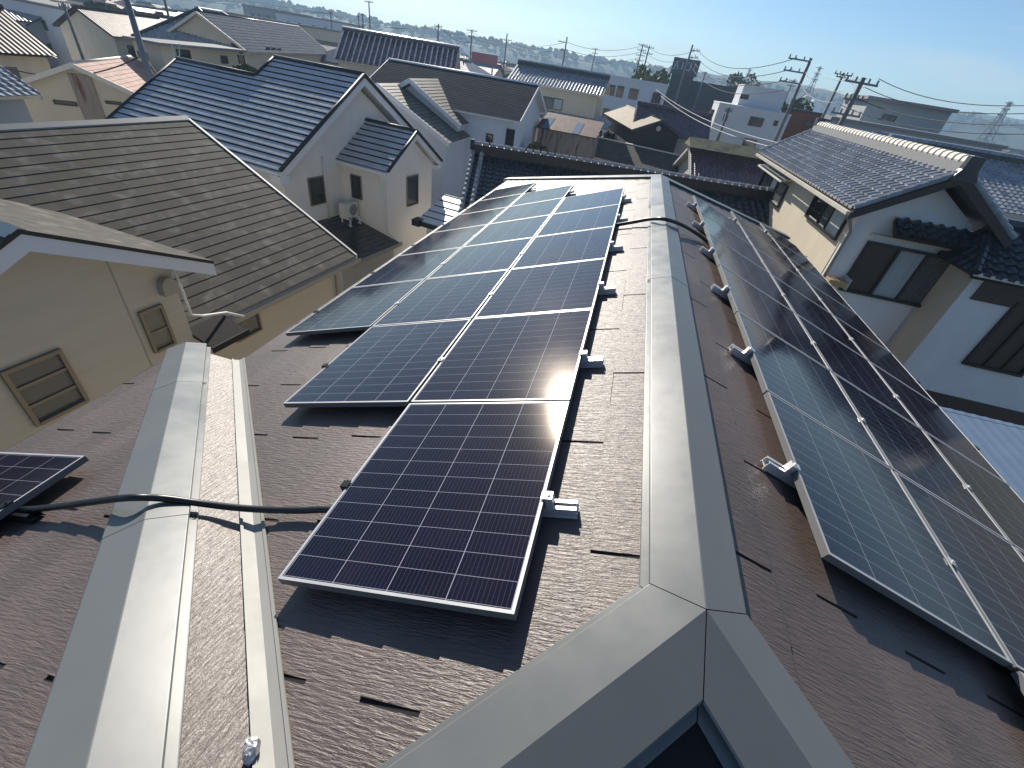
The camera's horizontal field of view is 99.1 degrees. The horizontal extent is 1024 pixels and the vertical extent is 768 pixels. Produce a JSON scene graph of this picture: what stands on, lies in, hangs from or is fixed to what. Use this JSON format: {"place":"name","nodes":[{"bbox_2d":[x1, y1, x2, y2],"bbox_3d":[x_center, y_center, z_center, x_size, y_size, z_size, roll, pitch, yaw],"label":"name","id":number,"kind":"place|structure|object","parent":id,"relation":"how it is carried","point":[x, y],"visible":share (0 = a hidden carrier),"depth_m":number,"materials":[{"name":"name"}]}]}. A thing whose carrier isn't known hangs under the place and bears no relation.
{"place":"outdoors","nodes":[
{"label":"outdoors","id":0,"kind":"place"},
{"bbox_2d":[0,65,44,123],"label":"house","id":1,"kind":"structure","parent":0,"point":[15,91],"depth_m":16.44,"materials":[{"name":"blue tile"}]},
{"bbox_2d":[0,4,58,78],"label":"distant house","id":2,"kind":"structure","parent":0,"point":[23,48],"depth_m":27.43,"materials":[{"name":"beige tile"}]},
{"bbox_2d":[51,4,161,60],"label":"distant house","id":3,"kind":"structure","parent":0,"point":[99,32],"depth_m":48.20,"materials":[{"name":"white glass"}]},
{"bbox_2d":[508,59,612,139],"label":"house","id":4,"kind":"structure","parent":0,"point":[573,92],"depth_m":39.31,"materials":[{"name":"silver metal"}]},
{"bbox_2d":[536,112,603,161],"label":"shed","id":5,"kind":"structure","parent":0,"point":[567,135],"depth_m":31.91,"materials":[{"name":"beige metal"}]},
{"bbox_2d":[135,0,1023,149],"bbox_3d":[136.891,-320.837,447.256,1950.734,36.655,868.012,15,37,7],"label":"hills","id":6,"kind":"structure","parent":0,"point":[1010,141],"depth_m":610.64,"materials":[{"name":"green plant"}]},
{"bbox_2d":[458,139,772,225],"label":"house","id":7,"kind":"structure","parent":0,"point":[492,166],"depth_m":18.25,"materials":[{"name":"black tile"}]},
{"bbox_2d":[280,0,1023,119],"label":"sky","id":8,"kind":"structure","parent":0,"point":[960,51],"materials":[{"name":"blue"}]},
{"bbox_2d":[663,57,736,112],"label":"shop building","id":9,"kind":"structure","parent":0,"point":[689,90],"depth_m":82.57,"materials":[{"name":"grey"}]},
{"bbox_2d":[780,106,822,140],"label":"house","id":10,"kind":"structure","parent":0,"point":[800,121],"depth_m":46.55,"materials":[{"name":"red brick"}]},
{"bbox_2d":[837,94,959,133],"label":"building","id":11,"kind":"structure","parent":0,"point":[895,106],"depth_m":53.29,"materials":[{"name":"grey concrete"}]},
{"bbox_2d":[824,115,1008,150],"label":"building","id":12,"kind":"structure","parent":0,"point":[862,125],"depth_m":42.22,"materials":[{"name":"grey"}]},
{"label":"ground","id":13,"kind":"structure","parent":0,"visible":0},
{"bbox_2d":[4,8,58,66],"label":"distant house","id":14,"kind":"structure","parent":13,"relation":"on","point":[35,27],"depth_m":57.77,"materials":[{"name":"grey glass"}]},
{"bbox_2d":[0,0,72,65],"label":"building","id":15,"kind":"structure","parent":13,"relation":"on","point":[49,13],"depth_m":57.53,"materials":[{"name":"grey glass"}]},
{"bbox_2d":[21,55,157,121],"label":"house","id":16,"kind":"structure","parent":13,"relation":"on","point":[74,90],"depth_m":21.77,"materials":[{"name":"beige paint"}]},
{"bbox_2d":[124,0,152,80],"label":"utility pole","id":17,"kind":"object","parent":13,"relation":"on","point":[142,54],"visible":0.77,"depth_m":19.57,"materials":[{"name":"grey concrete"}]},
{"bbox_2d":[0,115,360,451],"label":"house","id":18,"kind":"structure","parent":13,"relation":"on","point":[130,248],"depth_m":7.43,"materials":[{"name":"beige paint"}]},
{"bbox_2d":[0,348,89,426],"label":"window","id":19,"kind":"structure","parent":18,"relation":"in","point":[45,386],"depth_m":5.37,"materials":[{"name":"brown"}]},
{"bbox_2d":[137,303,176,353],"bbox_3d":[-5.226,-0.816,6.437,0.085,0.674,0.341,18,37,12],"label":"window","id":20,"kind":"structure","parent":18,"relation":"in","point":[155,323],"depth_m":6.43,"materials":[{"name":"brown"}]},
{"bbox_2d":[237,313,262,342],"bbox_3d":[-5.224,-1.166,8.608,0.085,0.487,0.620,18,37,12],"label":"window","id":21,"kind":"structure","parent":18,"relation":"in","point":[253,323],"depth_m":8.74,"materials":[{"name":"brown"}]},
{"bbox_2d":[122,35,247,70],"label":"building","id":22,"kind":"structure","parent":13,"relation":"on","point":[159,51],"depth_m":27.45,"materials":[{"name":"white paint"}]},
{"bbox_2d":[130,7,242,54],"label":"house","id":23,"kind":"structure","parent":13,"relation":"on","point":[157,30],"depth_m":40.09,"materials":[{"name":"silver metal"}]},
{"bbox_2d":[165,10,327,69],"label":"house","id":24,"kind":"structure","parent":13,"relation":"on","point":[262,42],"depth_m":44.18,"materials":[{"name":"black tile"}]},
{"bbox_2d":[194,6,340,41],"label":"building","id":25,"kind":"structure","parent":13,"relation":"on","point":[323,34],"depth_m":83.46,"materials":[{"name":"grey concrete"}]},
{"bbox_2d":[105,54,442,296],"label":"house","id":26,"kind":"structure","parent":13,"relation":"on","point":[318,142],"depth_m":17.02,"materials":[{"name":"blue tile"}]},
{"bbox_2d":[307,175,326,205],"bbox_3d":[-7.531,-7.464,16.848,0.085,1.004,0.786,21,38,15],"label":"window","id":27,"kind":"structure","parent":26,"relation":"in","point":[316,186],"depth_m":16.85,"materials":[{"name":"brown"}]},
{"bbox_2d":[338,199,360,226],"bbox_3d":[-6.649,-7.003,17.963,0.540,0.910,0.780,21,38,15],"label":"air conditioner","id":28,"kind":"object","parent":26,"relation":"on","point":[348,209],"visible":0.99,"depth_m":17.76,"materials":[{"name":"grey"}]},
{"bbox_2d":[406,174,418,206],"bbox_3d":[-4.277,-8.318,18.759,0.085,1.205,0.825,21,38,15],"label":"window","id":29,"kind":"structure","parent":26,"relation":"in","point":[412,182],"depth_m":18.76,"materials":[{"name":"grey"}]},
{"bbox_2d":[241,4,312,19],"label":"building","id":30,"kind":"structure","parent":13,"relation":"on","point":[262,12],"depth_m":132.66,"materials":[{"name":"grey concrete"}]},
{"bbox_2d":[274,11,364,35],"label":"building","id":31,"kind":"structure","parent":13,"relation":"on","point":[307,20],"depth_m":122.02,"materials":[{"name":"grey concrete"}]},
{"bbox_2d":[333,26,459,76],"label":"house","id":32,"kind":"structure","parent":13,"relation":"on","point":[369,53],"depth_m":45.83,"materials":[{"name":"blue tile"}]},
{"bbox_2d":[412,194,460,234],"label":"roof","id":33,"kind":"structure","parent":13,"relation":"on","point":[442,210],"depth_m":18.20,"materials":[{"name":"white paint"}]},
{"bbox_2d":[370,58,546,206],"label":"house","id":34,"kind":"structure","parent":13,"relation":"on","point":[449,114],"depth_m":26.85,"materials":[{"name":"paint"}]},
{"bbox_2d":[0,174,1023,767],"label":"house","id":35,"kind":"structure","parent":13,"relation":"on","point":[692,598],"depth_m":1.56,"materials":[{"name":"brown tile"}]},
{"bbox_2d":[0,500,45,523],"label":"mounting rail","id":36,"kind":"object","parent":35,"relation":"attached to","point":[27,518],"visible":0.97,"depth_m":2.12,"materials":[{"name":"black"}]},
{"bbox_2d":[0,452,88,519],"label":"solar panel","id":37,"kind":"object","parent":36,"relation":"attached to","point":[25,478],"visible":1,"depth_m":2.35,"materials":[{"name":"blue"}]},
{"bbox_2d":[14,494,331,513],"bbox_3d":[-1.653,0.608,2.068,1.925,0.505,0.111,9,36,-1],"label":"cable conduit","id":38,"kind":"object","parent":35,"relation":"attached to","point":[179,500],"visible":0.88,"depth_m":2.04,"materials":[{"name":"black plastic"}]},
{"bbox_2d":[242,735,260,766],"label":"foil scrap","id":39,"kind":"object","parent":35,"relation":"on","point":[251,748],"visible":1,"depth_m":1.20,"materials":[{"name":"grey"}]},
{"bbox_2d":[340,480,578,518],"bbox_3d":[-0.271,0.486,1.887,1.109,0.101,0.060,-2,33,19],"label":"mounting rail","id":40,"kind":"object","parent":35,"relation":"attached to","point":[560,508],"visible":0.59,"depth_m":1.73,"materials":[{"name":"metal"}]},
{"bbox_2d":[277,401,569,620],"bbox_3d":[-0.293,0.426,1.959,0.944,0.036,1.134,-1,33,19],"label":"solar panel","id":41,"kind":"object","parent":40,"relation":"attached to","point":[439,505],"visible":1,"depth_m":1.78,"materials":[{"name":"glass"}]},
{"bbox_2d":[321,350,603,368],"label":"mounting rail","id":42,"kind":"object","parent":35,"relation":"attached to","point":[592,362],"visible":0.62,"depth_m":2.64,"materials":[{"name":"metal"}]},
{"bbox_2d":[283,319,471,407],"bbox_3d":[-0.913,-0.181,3.182,0.944,0.035,1.134,-2,33,19],"label":"solar panel","id":43,"kind":"object","parent":42,"relation":"attached to","point":[388,366],"visible":0.91,"depth_m":3.05,"materials":[{"name":"black"}]},
{"bbox_2d":[411,309,592,404],"bbox_3d":[-0.001,-0.205,2.874,0.944,0.036,1.134,-1,33,19],"label":"solar panel","id":44,"kind":"object","parent":42,"relation":"attached to","point":[528,358],"visible":0.85,"depth_m":2.75,"materials":[{"name":"black"}]},
{"bbox_2d":[313,282,615,312],"bbox_3d":[-0.599,-0.753,4.026,3.037,0.101,0.060,-2,33,19],"label":"mounting rail","id":45,"kind":"object","parent":35,"relation":"attached to","point":[603,290],"visible":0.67,"depth_m":3.56,"materials":[{"name":"metal"}]},
{"bbox_2d":[286,279,423,335],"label":"solar panel","id":46,"kind":"object","parent":45,"relation":"attached to","point":[360,308],"visible":0.84,"depth_m":4.29,"materials":[{"name":"blue"}]},
{"bbox_2d":[372,270,508,326],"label":"solar panel","id":47,"kind":"object","parent":45,"relation":"attached to","point":[460,297],"visible":0.79,"depth_m":4.01,"materials":[{"name":"blue"}]},
{"bbox_2d":[474,258,605,318],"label":"solar panel","id":48,"kind":"object","parent":45,"relation":"attached to","point":[571,286],"visible":0.88,"depth_m":3.69,"materials":[{"name":"blue"}]},
{"bbox_2d":[371,241,622,273],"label":"mounting rail","id":49,"kind":"object","parent":35,"relation":"attached to","point":[613,247],"visible":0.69,"depth_m":4.47,"materials":[{"name":"metal"}]},
{"bbox_2d":[352,247,460,287],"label":"solar panel","id":50,"kind":"object","parent":49,"relation":"attached to","point":[416,266],"visible":0.76,"depth_m":5.25,"materials":[{"name":"blue"}]},
{"bbox_2d":[427,237,533,278],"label":"solar panel","id":51,"kind":"object","parent":49,"relation":"attached to","point":[496,256],"visible":0.78,"depth_m":4.94,"materials":[{"name":"blue"}]},
{"bbox_2d":[511,226,614,268],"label":"solar panel","id":52,"kind":"object","parent":49,"relation":"attached to","point":[584,245],"visible":0.86,"depth_m":4.63,"materials":[{"name":"blue"}]},
{"bbox_2d":[411,214,627,245],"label":"mounting rail","id":53,"kind":"object","parent":35,"relation":"attached to","point":[620,220],"visible":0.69,"depth_m":5.38,"materials":[{"name":"metal"}]},
{"bbox_2d":[399,224,487,255],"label":"solar panel","id":54,"kind":"object","parent":53,"relation":"attached to","point":[450,239],"visible":0.77,"depth_m":6.18,"materials":[{"name":"blue"}]},
{"bbox_2d":[463,215,550,246],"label":"solar panel","id":55,"kind":"object","parent":53,"relation":"attached to","point":[511,230],"visible":0.77,"depth_m":5.87,"materials":[{"name":"blue"}]},
{"bbox_2d":[535,204,619,236],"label":"solar panel","id":56,"kind":"object","parent":53,"relation":"attached to","point":[585,219],"visible":0.88,"depth_m":5.56,"materials":[{"name":"blue"}]},
{"bbox_2d":[465,190,575,209],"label":"mounting rail","id":57,"kind":"object","parent":35,"relation":"attached to","point":[570,194],"visible":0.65,"depth_m":7.52,"materials":[{"name":"metal"}]},
{"bbox_2d":[459,193,523,214],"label":"solar panel","id":58,"kind":"object","parent":57,"relation":"attached to","point":[494,203],"visible":0.81,"depth_m":8.03,"materials":[{"name":"blue"}]},
{"bbox_2d":[509,185,573,206],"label":"solar panel","id":59,"kind":"object","parent":57,"relation":"attached to","point":[543,195],"visible":0.79,"depth_m":7.72,"materials":[{"name":"blue"}]},
{"bbox_2d":[442,195,630,225],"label":"mounting rail","id":60,"kind":"object","parent":35,"relation":"attached to","point":[624,200],"visible":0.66,"depth_m":6.30,"materials":[{"name":"metal"}]},
{"bbox_2d":[432,207,507,232],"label":"solar panel","id":61,"kind":"object","parent":60,"relation":"attached to","point":[488,217],"visible":0.74,"depth_m":7.10,"materials":[{"name":"blue"}]},
{"bbox_2d":[490,198,563,223],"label":"solar panel","id":62,"kind":"object","parent":60,"relation":"attached to","point":[531,210],"visible":0.79,"depth_m":6.79,"materials":[{"name":"blue"}]},
{"bbox_2d":[553,188,623,213],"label":"solar panel","id":63,"kind":"object","parent":60,"relation":"attached to","point":[592,200],"visible":0.86,"depth_m":6.48,"materials":[{"name":"blue"}]},
{"bbox_2d":[615,217,709,245],"bbox_3d":[1.808,-1.790,5.068,1.329,0.333,0.352,8,36,-2],"label":"cable conduit","id":64,"kind":"object","parent":35,"relation":"on","point":[695,232],"visible":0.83,"depth_m":5.09,"materials":[{"name":"plastic"}]},
{"bbox_2d":[687,201,848,303],"bbox_3d":[4.008,-2.024,6.803,3.037,0.101,0.060,31,37,-5],"label":"mounting rail","id":65,"kind":"object","parent":35,"relation":"attached to","point":[691,205],"visible":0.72,"depth_m":6.69,"materials":[{"name":"metal"}]},
{"bbox_2d":[692,195,752,245],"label":"solar panel","id":66,"kind":"object","parent":65,"relation":"attached to","point":[715,215],"visible":0.85,"depth_m":6.74,"materials":[{"name":"blue"}]},
{"bbox_2d":[741,227,805,280],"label":"solar panel","id":67,"kind":"object","parent":65,"relation":"attached to","point":[762,246],"visible":0.7,"depth_m":6.82,"materials":[{"name":"blue"}]},
{"bbox_2d":[789,258,856,313],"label":"solar panel","id":68,"kind":"object","parent":65,"relation":"attached to","point":[820,284],"visible":0.73,"depth_m":6.89,"materials":[{"name":"blue"}]},
{"bbox_2d":[692,220,878,337],"bbox_3d":[3.716,-1.392,5.887,3.037,0.101,0.060,31,37,-5],"label":"mounting rail","id":69,"kind":"object","parent":35,"relation":"attached to","point":[697,225],"visible":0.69,"depth_m":5.77,"materials":[{"name":"metal"}]},
{"bbox_2d":[698,212,768,272],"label":"solar panel","id":70,"kind":"object","parent":69,"relation":"attached to","point":[728,238],"visible":0.82,"depth_m":5.81,"materials":[{"name":"black"}]},
{"bbox_2d":[754,247,831,313],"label":"solar panel","id":71,"kind":"object","parent":69,"relation":"attached to","point":[780,272],"visible":0.72,"depth_m":5.89,"materials":[{"name":"black"}]},
{"bbox_2d":[807,282,890,352],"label":"solar panel","id":72,"kind":"object","parent":69,"relation":"attached to","point":[838,310],"visible":0.77,"depth_m":5.97,"materials":[{"name":"black"}]},
{"bbox_2d":[700,246,919,383],"bbox_3d":[3.423,-0.760,4.972,3.037,0.101,0.060,31,37,-5],"label":"mounting rail","id":73,"kind":"object","parent":35,"relation":"attached to","point":[704,250],"visible":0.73,"depth_m":4.86,"materials":[{"name":"metal"}]},
{"bbox_2d":[706,234,793,311],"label":"solar panel","id":74,"kind":"object","parent":73,"relation":"attached to","point":[743,267],"visible":0.82,"depth_m":4.88,"materials":[{"name":"black"}]},
{"bbox_2d":[771,275,866,358],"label":"solar panel","id":75,"kind":"object","parent":73,"relation":"attached to","point":[814,314],"visible":0.76,"depth_m":4.96,"materials":[{"name":"black"}]},
{"bbox_2d":[833,315,937,404],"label":"solar panel","id":76,"kind":"object","parent":73,"relation":"attached to","point":[879,356],"visible":0.72,"depth_m":5.04,"materials":[{"name":"black"}]},
{"bbox_2d":[710,284,979,450],"bbox_3d":[3.131,-0.128,4.057,3.037,0.101,0.060,31,37,-5],"label":"mounting rail","id":77,"kind":"object","parent":35,"relation":"attached to","point":[718,290],"visible":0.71,"depth_m":3.94,"materials":[{"name":"metal"}]},
{"bbox_2d":[717,265,829,369],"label":"solar panel","id":78,"kind":"object","parent":77,"relation":"attached to","point":[764,310],"visible":0.88,"depth_m":3.95,"materials":[{"name":"black"}]},
{"bbox_2d":[796,314,920,428],"bbox_3d":[3.196,-0.165,4.117,0.944,0.035,1.134,31,37,-4],"label":"solar panel","id":79,"kind":"object","parent":77,"relation":"attached to","point":[849,365],"visible":0.76,"depth_m":4.03,"materials":[{"name":"black"}]},
{"bbox_2d":[870,362,1008,484],"bbox_3d":[4.022,0.327,4.192,0.944,0.036,1.134,31,37,-5],"label":"solar panel","id":80,"kind":"object","parent":77,"relation":"attached to","point":[932,419],"visible":0.73,"depth_m":4.11,"materials":[{"name":"black"}]},
{"bbox_2d":[728,344,971,489],"bbox_3d":[2.838,0.503,3.142,3.037,0.101,0.060,31,37,-5],"label":"mounting rail","id":81,"kind":"object","parent":35,"relation":"attached to","point":[739,353],"visible":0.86,"depth_m":3.03,"materials":[{"name":"metal"}]},
{"bbox_2d":[734,311,890,467],"bbox_3d":[2.078,-0.024,3.126,0.944,0.035,1.134,31,37,-4],"label":"solar panel","id":82,"kind":"object","parent":81,"relation":"attached to","point":[795,378],"visible":0.86,"depth_m":3.01,"materials":[{"name":"black"}]},
{"bbox_2d":[832,373,1009,542],"bbox_3d":[2.904,0.467,3.201,0.944,0.035,1.134,31,37,-4],"label":"solar panel","id":83,"kind":"object","parent":81,"relation":"attached to","point":[910,451],"visible":0.74,"depth_m":3.09,"materials":[{"name":"black"}]},
{"bbox_2d":[924,431,1023,551],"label":"solar panel","id":84,"kind":"object","parent":81,"relation":"attached to","point":[1001,502],"visible":0.76,"depth_m":3.35,"materials":[{"name":"black"}]},
{"bbox_2d":[760,456,957,566],"bbox_3d":[2.546,1.135,2.226,3.037,0.101,0.060,31,37,-5],"label":"mounting rail","id":85,"kind":"object","parent":35,"relation":"attached to","point":[778,470],"visible":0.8,"depth_m":2.11,"materials":[{"name":"metal"}]},
{"bbox_2d":[763,392,1012,666],"bbox_3d":[1.786,0.608,2.211,0.944,0.035,1.134,31,37,-4],"label":"solar panel","id":86,"kind":"object","parent":85,"relation":"attached to","point":[868,525],"visible":1,"depth_m":2.04,"materials":[{"name":"black"}]},
{"bbox_2d":[893,471,1023,672],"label":"solar panel","id":87,"kind":"object","parent":85,"relation":"attached to","point":[989,569],"visible":0.85,"depth_m":2.34,"materials":[{"name":"black"}]},
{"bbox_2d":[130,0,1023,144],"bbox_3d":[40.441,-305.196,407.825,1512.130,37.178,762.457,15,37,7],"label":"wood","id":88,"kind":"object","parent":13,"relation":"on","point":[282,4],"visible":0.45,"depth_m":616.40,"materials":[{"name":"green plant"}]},
{"bbox_2d":[600,75,668,135],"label":"apartment block","id":89,"kind":"structure","parent":13,"relation":"on","point":[625,91],"depth_m":68.94,"materials":[{"name":"white paint"}]},
{"bbox_2d":[594,137,679,172],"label":"house","id":90,"kind":"structure","parent":13,"relation":"on","point":[612,150],"depth_m":36.38,"materials":[{"name":"tile"}]},
{"bbox_2d":[603,105,684,152],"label":"house","id":91,"kind":"structure","parent":13,"relation":"on","point":[654,132],"depth_m":38.13,"materials":[{"name":"grey paint"}]},
{"bbox_2d":[631,63,670,92],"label":"tree","id":92,"kind":"object","parent":13,"relation":"on","point":[663,77],"visible":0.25,"depth_m":74.40,"materials":[{"name":"green plant"}]},
{"bbox_2d":[633,101,712,154],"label":"house","id":93,"kind":"structure","parent":13,"relation":"on","point":[682,124],"depth_m":39.58,"materials":[{"name":"purple tile"}]},
{"bbox_2d":[672,136,766,184],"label":"house","id":94,"kind":"structure","parent":13,"relation":"on","point":[702,157],"depth_m":30.19,"materials":[{"name":"grey tile"}]},
{"bbox_2d":[708,84,791,147],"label":"house","id":95,"kind":"structure","parent":13,"relation":"on","point":[753,113],"depth_m":43.32,"materials":[{"name":"white paint"}]},
{"bbox_2d":[772,54,811,143],"bbox_3d":[21.583,-20.411,37.440,1.866,12.480,0.350,9,36,-1],"label":"utility pole","id":96,"kind":"object","parent":13,"relation":"on","point":[791,102],"visible":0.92,"depth_m":34.72,"materials":[{"name":"concrete"}]},
{"bbox_2d":[756,117,1023,425],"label":"house","id":97,"kind":"structure","parent":13,"relation":"on","point":[924,281],"depth_m":12.09,"materials":[{"name":"white paint"}]},
{"bbox_2d":[758,171,788,207],"bbox_3d":[11.196,-8.497,18.848,0.135,0.815,4.006,15,37,7],"label":"window","id":98,"kind":"structure","parent":97,"relation":"in","point":[779,192],"depth_m":18.28,"materials":[{"name":"glass"}]},
{"bbox_2d":[804,195,846,240],"bbox_3d":[9.713,-5.259,13.487,0.115,0.820,2.884,15,37,7],"label":"window","id":99,"kind":"structure","parent":97,"relation":"in","point":[824,216],"depth_m":13.42,"materials":[{"name":"black glass"}]},
{"bbox_2d":[838,240,949,307],"bbox_3d":[10.846,-3.048,12.237,2.430,1.454,0.135,15,37,7],"label":"window","id":100,"kind":"structure","parent":97,"relation":"in","point":[897,274],"depth_m":12.25,"materials":[{"name":"black glass"}]},
{"bbox_2d":[961,302,1023,377],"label":"window","id":101,"kind":"structure","parent":97,"relation":"in","point":[1001,350],"depth_m":11.71,"materials":[{"name":"black glass"}]},
{"bbox_2d":[888,133,1023,231],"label":"house","id":102,"kind":"structure","parent":13,"relation":"on","point":[1001,176],"depth_m":19.41,"materials":[{"name":"tile"}]},
{"bbox_2d":[939,406,1023,500],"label":"carport","id":103,"kind":"object","parent":13,"relation":"on","point":[999,444],"visible":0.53,"depth_m":6.54,"materials":[{"name":"metal"}]},
{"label":"rail","id":104,"kind":"object","parent":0,"visible":0},
{"bbox_2d":[479,183,535,200],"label":"solar panel","id":105,"kind":"object","parent":104,"relation":"attached to","point":[510,191],"visible":0.85,"depth_m":8.94,"materials":[{"name":"black"}]},
{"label":"rail","id":106,"kind":"object","parent":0,"visible":0},
{"bbox_2d":[730,211,785,255],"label":"solar panel","id":107,"kind":"object","parent":106,"relation":"attached to","point":[754,230],"visible":0.78,"depth_m":7.75,"materials":[{"name":"black"}]},
{"bbox_2d":[773,238,832,286],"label":"solar panel","id":108,"kind":"object","parent":106,"relation":"attached to","point":[799,260],"visible":0.76,"depth_m":7.81,"materials":[{"name":"black"}]},
{"bbox_3d":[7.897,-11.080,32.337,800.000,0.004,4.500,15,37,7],"label":"road","id":109,"kind":"structure","parent":0,"visible":0},
{"bbox_2d":[831,75,879,125],"bbox_3d":[18.031,-11.920,26.464,1.986,11.016,0.477,-3,38,-16],"label":"utility pole","id":110,"kind":"object","parent":109,"relation":"on","point":[851,98],"visible":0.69,"depth_m":23.75,"materials":[{"name":"concrete"}]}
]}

